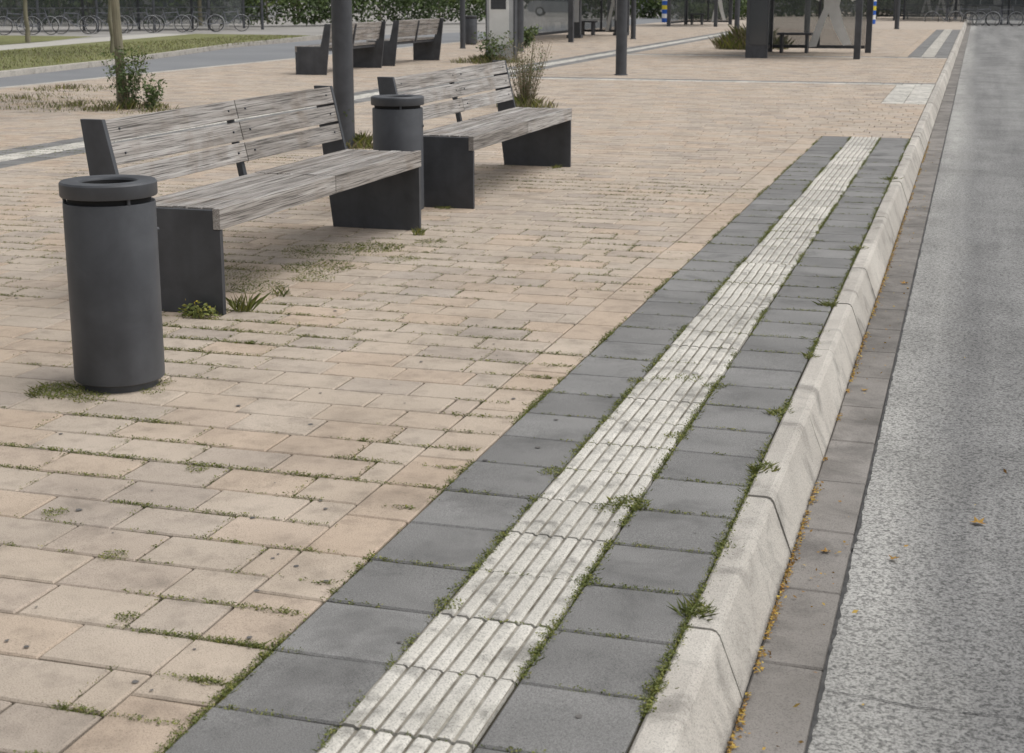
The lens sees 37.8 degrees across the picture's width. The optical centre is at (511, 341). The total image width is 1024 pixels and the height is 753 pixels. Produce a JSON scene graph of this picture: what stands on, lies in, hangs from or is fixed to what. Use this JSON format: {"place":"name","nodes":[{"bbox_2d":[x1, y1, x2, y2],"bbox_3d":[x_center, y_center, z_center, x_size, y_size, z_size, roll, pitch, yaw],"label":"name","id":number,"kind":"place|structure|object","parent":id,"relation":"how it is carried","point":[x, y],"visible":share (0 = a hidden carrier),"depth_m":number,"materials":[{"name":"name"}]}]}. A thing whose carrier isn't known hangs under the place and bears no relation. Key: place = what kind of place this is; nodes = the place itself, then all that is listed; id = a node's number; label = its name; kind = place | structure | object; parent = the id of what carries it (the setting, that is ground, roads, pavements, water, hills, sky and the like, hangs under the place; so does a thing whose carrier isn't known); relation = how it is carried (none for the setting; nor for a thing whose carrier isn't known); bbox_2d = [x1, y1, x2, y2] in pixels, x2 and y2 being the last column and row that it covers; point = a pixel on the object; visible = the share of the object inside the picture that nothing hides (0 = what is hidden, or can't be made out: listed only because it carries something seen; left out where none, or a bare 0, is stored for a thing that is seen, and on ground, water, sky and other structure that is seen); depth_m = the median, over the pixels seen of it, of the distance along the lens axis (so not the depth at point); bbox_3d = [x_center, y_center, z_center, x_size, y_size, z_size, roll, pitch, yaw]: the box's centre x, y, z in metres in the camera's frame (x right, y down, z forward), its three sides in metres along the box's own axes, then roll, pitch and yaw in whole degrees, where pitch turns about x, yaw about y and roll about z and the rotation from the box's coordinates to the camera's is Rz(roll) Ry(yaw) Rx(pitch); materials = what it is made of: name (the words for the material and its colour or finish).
{"place":"outdoors","nodes":[
{"label":"outdoors","id":0,"kind":"place"},
{"bbox_2d":[0,35,91,44],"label":"lawn","id":1,"kind":"structure","parent":0,"point":[6,39],"depth_m":49.12,"materials":[{"name":"green plant"}]},
{"bbox_2d":[23,0,30,41],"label":"tree","id":2,"kind":"object","parent":1,"relation":"on","point":[27,29],"visible":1,"depth_m":45.21,"materials":[{"name":"brown plant"}]},
{"bbox_2d":[0,33,185,49],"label":"footpath","id":3,"kind":"structure","parent":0,"point":[44,44],"depth_m":46.56,"materials":[{"name":"grey concrete"}]},
{"bbox_2d":[0,0,281,19],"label":"office building","id":4,"kind":"structure","parent":0,"point":[150,9],"depth_m":88.91,"materials":[{"name":"grey glass"}]},
{"bbox_2d":[0,34,312,70],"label":"lawn","id":5,"kind":"structure","parent":0,"point":[186,37],"depth_m":40.46,"materials":[{"name":"green plant"}]},
{"bbox_2d":[108,0,114,52],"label":"tree","id":6,"kind":"object","parent":5,"relation":"on","point":[110,25],"visible":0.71,"depth_m":37.19,"materials":[{"name":"brown plant"}]},
{"bbox_2d":[0,13,744,86],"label":"side road","id":7,"kind":"structure","parent":0,"point":[248,54],"depth_m":36.57,"materials":[{"name":"grey asphalt"}]},
{"bbox_2d":[0,27,946,752],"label":"pavement","id":8,"kind":"structure","parent":0,"point":[58,611],"depth_m":6.42,"materials":[{"name":"brick"}]},
{"bbox_2d":[0,92,102,104],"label":"grass clump","id":9,"kind":"object","parent":8,"relation":"on","point":[30,97],"visible":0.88,"depth_m":21.18,"materials":[{"name":"plant"}]},
{"bbox_2d":[20,83,113,92],"bbox_3d":[-6.865,-3.961,23.214,1.521,0.114,1.572,4,14,16],"label":"grass clump","id":10,"kind":"object","parent":8,"relation":"on","point":[68,86],"visible":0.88,"depth_m":23.23,"materials":[{"name":"green plant"}]},
{"bbox_2d":[0,99,163,112],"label":"grass clump","id":11,"kind":"object","parent":8,"relation":"on","point":[74,103],"visible":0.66,"depth_m":19.75,"materials":[{"name":"plant"}]},
{"bbox_2d":[58,174,164,393],"bbox_3d":[-1.531,-0.223,5.761,0.362,0.800,0.362,-9,16,-34],"label":"litter bin","id":12,"kind":"object","parent":8,"relation":"on","point":[111,229],"visible":1,"depth_m":5.63,"materials":[{"name":"metal"}]},
{"bbox_2d":[111,0,125,107],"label":"tree","id":13,"kind":"object","parent":8,"relation":"on","point":[116,24],"visible":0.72,"depth_m":19.29,"materials":[{"name":"brown plant"}]},
{"bbox_2d":[99,44,151,108],"bbox_3d":[-4.986,-3.407,19.305,0.550,0.829,0.666,8,15,30],"label":"shrub","id":14,"kind":"object","parent":8,"relation":"on","point":[130,87],"visible":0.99,"depth_m":19.28,"materials":[{"name":"green plant"}]},
{"bbox_2d":[80,99,177,111],"bbox_3d":[-4.940,-3.076,19.332,1.186,0.167,1.135,4,14,16],"label":"grass clump","id":15,"kind":"object","parent":8,"relation":"on","point":[130,105],"visible":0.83,"depth_m":19.26,"materials":[{"name":"plant"}]},
{"bbox_2d":[117,108,175,113],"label":"grass clump","id":16,"kind":"object","parent":8,"relation":"on","point":[150,111],"visible":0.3,"depth_m":18.80,"materials":[{"name":"plant"}]},
{"bbox_2d":[137,72,166,109],"bbox_3d":[-4.555,-3.200,19.146,0.365,0.498,0.404,4,14,16],"label":"shrub","id":17,"kind":"object","parent":8,"relation":"on","point":[153,98],"visible":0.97,"depth_m":19.11,"materials":[{"name":"green plant"}]},
{"bbox_2d":[177,299,219,318],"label":"flowering weed","id":18,"kind":"object","parent":8,"relation":"on","point":[199,311],"visible":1,"depth_m":7.04,"materials":[{"name":"green plant"}]},
{"bbox_2d":[80,85,420,314],"bbox_3d":[-1.311,-0.883,8.339,0.714,0.906,2.708,4,14,16],"label":"park bench","id":19,"kind":"object","parent":8,"relation":"on","point":[373,189],"visible":0.94,"depth_m":7.90,"materials":[{"name":"wood"}]},
{"bbox_2d":[295,21,385,74],"bbox_3d":[-3.206,-5.573,28.302,0.714,0.906,2.708,4,14,16],"label":"park bench","id":20,"kind":"object","parent":8,"relation":"on","point":[311,59],"visible":0.77,"depth_m":28.33,"materials":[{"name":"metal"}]},
{"bbox_2d":[331,0,354,148],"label":"street lamp","id":21,"kind":"object","parent":8,"relation":"on","point":[342,49],"visible":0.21,"depth_m":14.37,"materials":[{"name":"metal"}]},
{"bbox_2d":[346,129,372,149],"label":"grass clump","id":22,"kind":"object","parent":8,"relation":"on","point":[364,141],"visible":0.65,"depth_m":14.56,"materials":[{"name":"green plant"}]},
{"bbox_2d":[4,172,735,717],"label":"paving stains","id":23,"kind":"object","parent":8,"relation":"on","point":[272,558],"visible":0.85,"depth_m":4.05,"materials":[{"name":"brown"}]},
{"bbox_2d":[371,94,423,209],"bbox_3d":[-0.778,-1.278,10.249,0.362,0.800,0.362,-1,13,-6],"label":"litter bin","id":24,"kind":"object","parent":8,"relation":"on","point":[397,122],"visible":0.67,"depth_m":10.07,"materials":[{"name":"metal"}]},
{"bbox_2d":[366,18,443,65],"bbox_3d":[-2.217,-6.317,31.469,0.714,0.906,2.708,4,14,16],"label":"park bench","id":25,"kind":"object","parent":8,"relation":"on","point":[426,48],"visible":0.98,"depth_m":31.58,"materials":[{"name":"wood"}]},
{"bbox_2d":[0,136,910,752],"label":"weeds","id":26,"kind":"object","parent":8,"relation":"on","point":[240,302],"visible":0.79,"depth_m":5.05,"materials":[{"name":"green plant"}]},
{"bbox_2d":[459,0,465,48],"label":"street lamp","id":27,"kind":"object","parent":8,"relation":"on","point":[462,24],"visible":0.99,"depth_m":39.19,"materials":[{"name":"metal"}]},
{"bbox_2d":[465,16,476,44],"bbox_3d":[-1.152,-8.761,42.104,0.362,0.800,0.362,4,14,16],"label":"litter bin","id":28,"kind":"object","parent":8,"relation":"on","point":[470,25],"visible":0.94,"depth_m":41.97,"materials":[{"name":"metal"}]},
{"bbox_2d":[377,60,571,208],"bbox_3d":[-0.216,-1.692,11.780,0.714,0.906,2.708,4,14,16],"label":"park bench","id":29,"kind":"object","parent":8,"relation":"on","point":[526,136],"visible":0.88,"depth_m":11.46,"materials":[{"name":"wood"}]},
{"bbox_2d":[0,30,951,752],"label":"tactile paving","id":30,"kind":"structure","parent":8,"relation":"on","point":[426,694],"depth_m":4.27,"materials":[{"name":"white concrete"}]},
{"bbox_2d":[450,52,524,63],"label":"grass clump","id":31,"kind":"object","parent":8,"relation":"on","point":[476,59],"visible":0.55,"depth_m":31.62,"materials":[{"name":"green plant"}]},
{"bbox_2d":[471,30,515,62],"bbox_3d":[-0.457,-6.220,31.597,0.874,0.715,0.822,12,18,41],"label":"tall weed","id":32,"kind":"object","parent":8,"relation":"on","point":[490,52],"visible":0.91,"depth_m":31.52,"materials":[{"name":"green plant"}]},
{"bbox_2d":[486,0,516,61],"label":"information board","id":33,"kind":"object","parent":8,"relation":"on","point":[501,17],"visible":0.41,"depth_m":31.97,"materials":[{"name":"white paint"}]},
{"bbox_2d":[517,0,524,51],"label":"street lamp","id":34,"kind":"object","parent":8,"relation":"on","point":[520,21],"visible":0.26,"depth_m":37.19,"materials":[{"name":"metal"}]},
{"bbox_2d":[495,36,552,105],"bbox_3d":[0.171,-3.542,19.652,0.655,0.932,0.802,-11,17,-38],"label":"tall weed","id":35,"kind":"object","parent":8,"relation":"on","point":[524,87],"visible":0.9,"depth_m":19.60,"materials":[{"name":"green plant"}]},
{"bbox_2d":[496,92,558,107],"bbox_3d":[0.166,-3.188,19.675,0.735,0.228,0.876,-7,15,-27],"label":"grass clump","id":36,"kind":"object","parent":8,"relation":"on","point":[535,103],"visible":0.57,"depth_m":19.55,"materials":[{"name":"green plant"}]},
{"bbox_2d":[524,24,541,47],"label":"shrub","id":37,"kind":"object","parent":8,"relation":"on","point":[529,34],"visible":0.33,"depth_m":39.94,"materials":[{"name":"green plant"}]},
{"bbox_2d":[566,0,582,37],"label":"ticket machine","id":38,"kind":"object","parent":8,"relation":"on","point":[577,18],"visible":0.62,"depth_m":47.73,"materials":[{"name":"metal"}]},
{"bbox_2d":[536,0,629,41],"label":"bus shelter","id":39,"kind":"object","parent":8,"relation":"on","point":[570,31],"visible":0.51,"depth_m":50.78,"materials":[{"name":"metal"}]},
{"bbox_2d":[607,0,611,29],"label":"street lamp","id":40,"kind":"object","parent":8,"relation":"on","point":[609,2],"depth_m":56.00,"materials":[{"name":"metal"}]},
{"bbox_2d":[613,0,627,35],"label":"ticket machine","id":41,"kind":"object","parent":8,"relation":"on","point":[614,33],"visible":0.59,"depth_m":50.49,"materials":[{"name":"metal"}]},
{"bbox_2d":[614,0,627,74],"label":"street lamp","id":42,"kind":"object","parent":8,"relation":"on","point":[621,34],"visible":1,"depth_m":26.87,"materials":[{"name":"metal"}]},
{"bbox_2d":[630,0,635,38],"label":"street lamp","id":43,"kind":"object","parent":8,"relation":"on","point":[633,19],"visible":0.89,"depth_m":46.84,"materials":[{"name":"metal"}]},
{"bbox_2d":[734,0,739,28],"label":"street lamp","id":44,"kind":"object","parent":8,"relation":"on","point":[737,12],"visible":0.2,"depth_m":58.57,"materials":[{"name":"metal"}]},
{"bbox_2d":[708,22,795,49],"bbox_3d":[6.285,-8.027,39.222,2.244,0.708,2.262,-1,13,-4],"label":"grass clump","id":45,"kind":"object","parent":8,"relation":"on","point":[736,39],"visible":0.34,"depth_m":38.82,"materials":[{"name":"green plant"}]},
{"bbox_2d":[804,0,810,32],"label":"street lamp","id":46,"kind":"object","parent":8,"relation":"on","point":[807,16],"depth_m":51.54,"materials":[{"name":"metal"}]},
{"bbox_2d":[745,0,873,58],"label":"bus shelter","id":47,"kind":"object","parent":8,"relation":"on","point":[759,27],"visible":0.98,"depth_m":36.35,"materials":[{"name":"metal"}]},
{"bbox_2d":[2,36,957,752],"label":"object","id":48,"kind":"object","parent":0,"point":[616,536],"visible":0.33,"depth_m":4.25,"materials":[{"name":"green plant"}]},
{"bbox_2d":[0,29,959,752],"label":"grey paving strip","id":49,"kind":"object","parent":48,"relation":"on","point":[348,649],"visible":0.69,"depth_m":4.25,"materials":[{"name":"grey concrete"}]},
{"bbox_2d":[0,0,972,44],"bbox_3d":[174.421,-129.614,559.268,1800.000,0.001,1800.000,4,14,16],"label":"ground","id":50,"kind":"structure","parent":0,"point":[532,19],"depth_m":72.43,"materials":[{"name":"grey concrete"}]},
{"bbox_2d":[0,8,41,34],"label":"bicycle","id":51,"kind":"object","parent":50,"relation":"on","point":[22,25],"visible":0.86,"depth_m":57.90,"materials":[{"name":"paint"}]},
{"bbox_2d":[16,8,59,34],"bbox_3d":[-18.510,-12.467,58.339,1.796,1.041,0.630,2,13,6],"label":"bicycle","id":52,"kind":"object","parent":50,"relation":"on","point":[35,25],"visible":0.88,"depth_m":58.32,"materials":[{"name":"paint"}]},
{"bbox_2d":[51,8,97,34],"bbox_3d":[-17.320,-12.664,59.178,1.796,1.041,0.630,-2,13,-7],"label":"bicycle","id":53,"kind":"object","parent":50,"relation":"on","point":[77,22],"visible":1,"depth_m":59.19,"materials":[{"name":"paint"}]},
{"bbox_2d":[84,8,128,33],"bbox_3d":[-16.248,-12.842,59.934,1.796,1.041,0.631,0,13,1],"label":"bicycle","id":54,"kind":"object","parent":50,"relation":"on","point":[104,22],"visible":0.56,"depth_m":59.94,"materials":[{"name":"paint"}]},
{"bbox_2d":[0,0,255,25],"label":"shrub mass","id":55,"kind":"object","parent":50,"relation":"on","point":[49,3],"visible":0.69,"depth_m":73.33,"materials":[{"name":"green plant"}]},
{"bbox_2d":[0,0,263,31],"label":"bike shelter","id":56,"kind":"object","parent":50,"relation":"on","point":[153,7],"visible":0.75,"depth_m":65.35,"materials":[{"name":"metal"}]},
{"bbox_2d":[121,7,160,33],"bbox_3d":[-15.172,-13.020,60.692,1.796,1.041,0.630,-1,13,-6],"label":"bicycle","id":57,"kind":"object","parent":50,"relation":"on","point":[147,16],"visible":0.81,"depth_m":60.70,"materials":[{"name":"paint"}]},
{"bbox_2d":[0,35,331,77],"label":"kerb","id":58,"kind":"structure","parent":50,"relation":"on","point":[35,70],"depth_m":36.17,"materials":[{"name":"concrete"}]},
{"bbox_2d":[147,7,190,32],"bbox_3d":[-14.086,-13.200,61.457,1.796,1.041,0.630,-4,14,-17],"label":"bicycle","id":59,"kind":"object","parent":50,"relation":"on","point":[166,21],"visible":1,"depth_m":61.44,"materials":[{"name":"paint"}]},
{"bbox_2d":[198,0,202,24],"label":"tree","id":60,"kind":"object","parent":50,"relation":"on","point":[200,14],"visible":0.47,"depth_m":66.31,"materials":[{"name":"brown plant"}]},
{"bbox_2d":[181,7,224,31],"bbox_3d":[-12.891,-13.398,62.300,1.796,1.041,0.630,-2,13,-9],"label":"bicycle","id":61,"kind":"object","parent":50,"relation":"on","point":[206,24],"visible":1,"depth_m":62.31,"materials":[{"name":"paint"}]},
{"bbox_2d":[208,7,249,31],"bbox_3d":[-11.923,-13.558,62.982,1.796,1.041,0.630,-5,14,-19],"label":"bicycle","id":62,"kind":"object","parent":50,"relation":"on","point":[233,19],"visible":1,"depth_m":62.99,"materials":[{"name":"paint"}]},
{"bbox_2d":[0,27,605,88],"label":"kerb","id":63,"kind":"structure","parent":50,"relation":"on","point":[174,70],"depth_m":28.64,"materials":[{"name":"concrete"}]},
{"bbox_2d":[233,0,485,25],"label":"hedge","id":64,"kind":"object","parent":50,"relation":"on","point":[423,6],"visible":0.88,"depth_m":74.38,"materials":[{"name":"green plant"}]},
{"bbox_2d":[282,0,606,8],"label":"tree line","id":65,"kind":"object","parent":50,"relation":"on","point":[526,4],"visible":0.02,"depth_m":144.07,"materials":[{"name":"green plant"}]},
{"bbox_2d":[527,0,591,15],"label":"parked car","id":66,"kind":"object","parent":50,"relation":"on","point":[540,7],"visible":0.57,"depth_m":100.28,"materials":[{"name":"paint"}]},
{"bbox_2d":[613,0,673,15],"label":"parked car","id":67,"kind":"object","parent":50,"relation":"on","point":[653,8],"visible":0.06,"depth_m":99.52,"materials":[{"name":"paint"}]},
{"bbox_2d":[582,0,943,19],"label":"shrub mass","id":68,"kind":"object","parent":50,"relation":"on","point":[649,5],"visible":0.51,"depth_m":87.28,"materials":[{"name":"green plant"}]},
{"bbox_2d":[629,14,970,752],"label":"kerb","id":69,"kind":"structure","parent":50,"relation":"on","point":[701,702],"depth_m":4.43,"materials":[{"name":"concrete"}]},
{"bbox_2d":[636,0,1023,13],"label":"office building","id":70,"kind":"structure","parent":50,"relation":"on","point":[993,2],"depth_m":107.00,"materials":[{"name":"grey glass"}]},
{"bbox_2d":[727,15,972,752],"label":"gutter","id":71,"kind":"object","parent":50,"relation":"on","point":[784,682],"visible":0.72,"depth_m":4.73,"materials":[{"name":"concrete"}]},
{"bbox_2d":[725,15,1006,752],"bbox_3d":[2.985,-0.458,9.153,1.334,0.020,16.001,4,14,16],"label":"fallen leaves","id":72,"kind":"object","parent":71,"relation":"on","point":[730,743],"visible":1,"depth_m":4.47,"materials":[{"name":"orange plant"}]},
{"bbox_2d":[893,0,1023,24],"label":"bike shelter","id":73,"kind":"object","parent":50,"relation":"on","point":[1008,13],"visible":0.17,"depth_m":74.44,"materials":[{"name":"metal"}]},
{"bbox_2d":[949,5,986,25],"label":"bicycle","id":74,"kind":"object","parent":50,"relation":"on","point":[970,16],"visible":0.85,"depth_m":71.81,"materials":[{"name":"paint"}]},
{"bbox_2d":[962,6,1000,25],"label":"bicycle","id":75,"kind":"object","parent":50,"relation":"on","point":[979,18],"visible":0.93,"depth_m":71.55,"materials":[{"name":"paint"}]},
{"bbox_2d":[985,5,1022,25],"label":"bicycle","id":76,"kind":"object","parent":50,"relation":"on","point":[1000,18],"visible":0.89,"depth_m":71.02,"materials":[{"name":"paint"}]},
{"bbox_2d":[1008,6,1023,25],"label":"bicycle","id":77,"kind":"object","parent":50,"relation":"on","point":[1017,17],"visible":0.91,"depth_m":70.69,"materials":[{"name":"paint"}]},
{"bbox_2d":[629,12,967,29],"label":"pavement","id":78,"kind":"structure","parent":0,"point":[881,22],"depth_m":68.96,"materials":[{"name":"grey concrete"}]},
{"bbox_2d":[662,0,666,21],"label":"striped pillar","id":79,"kind":"structure","parent":78,"relation":"on","point":[664,10],"depth_m":71.15,"materials":[{"name":"blue paint"}]},
{"bbox_2d":[667,0,732,26],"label":"bus shelter","id":80,"kind":"object","parent":78,"relation":"on","point":[715,20],"visible":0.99,"depth_m":66.51,"materials":[{"name":"metal"}]},
{"bbox_2d":[677,0,746,19],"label":"hedge","id":81,"kind":"object","parent":78,"relation":"on","point":[700,9],"visible":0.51,"depth_m":78.16,"materials":[{"name":"green plant"}]},
{"bbox_2d":[775,1,813,14],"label":"parked car","id":82,"kind":"object","parent":78,"relation":"on","point":[785,9],"visible":0.03,"depth_m":93.11,"materials":[{"name":"paint"}]},
{"bbox_2d":[894,0,900,28],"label":"street lamp","id":83,"kind":"object","parent":78,"relation":"on","point":[897,14],"visible":0.83,"depth_m":58.75,"materials":[{"name":"metal"}]},
{"bbox_2d":[866,0,967,18],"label":"bus shelter","id":84,"kind":"object","parent":78,"relation":"on","point":[943,7],"visible":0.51,"depth_m":80.91,"materials":[{"name":"metal"}]},
{"bbox_2d":[924,4,961,21],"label":"bicycle","id":85,"kind":"object","parent":78,"relation":"on","point":[946,19],"visible":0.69,"depth_m":72.42,"materials":[{"name":"paint"}]},
{"bbox_2d":[873,0,876,23],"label":"striped pillar","id":86,"kind":"structure","parent":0,"point":[874,12],"depth_m":67.77,"materials":[{"name":"blue paint"}]},
{"bbox_2d":[808,14,1023,752],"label":"road","id":87,"kind":"structure","parent":0,"point":[936,621],"depth_m":5.12,"materials":[{"name":"grey asphalt"}]},
{"bbox_2d":[805,88,1023,752],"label":"tar joint","id":88,"kind":"object","parent":87,"relation":"on","point":[833,636],"visible":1,"depth_m":4.58,"materials":[{"name":"black asphalt"}]}
]}

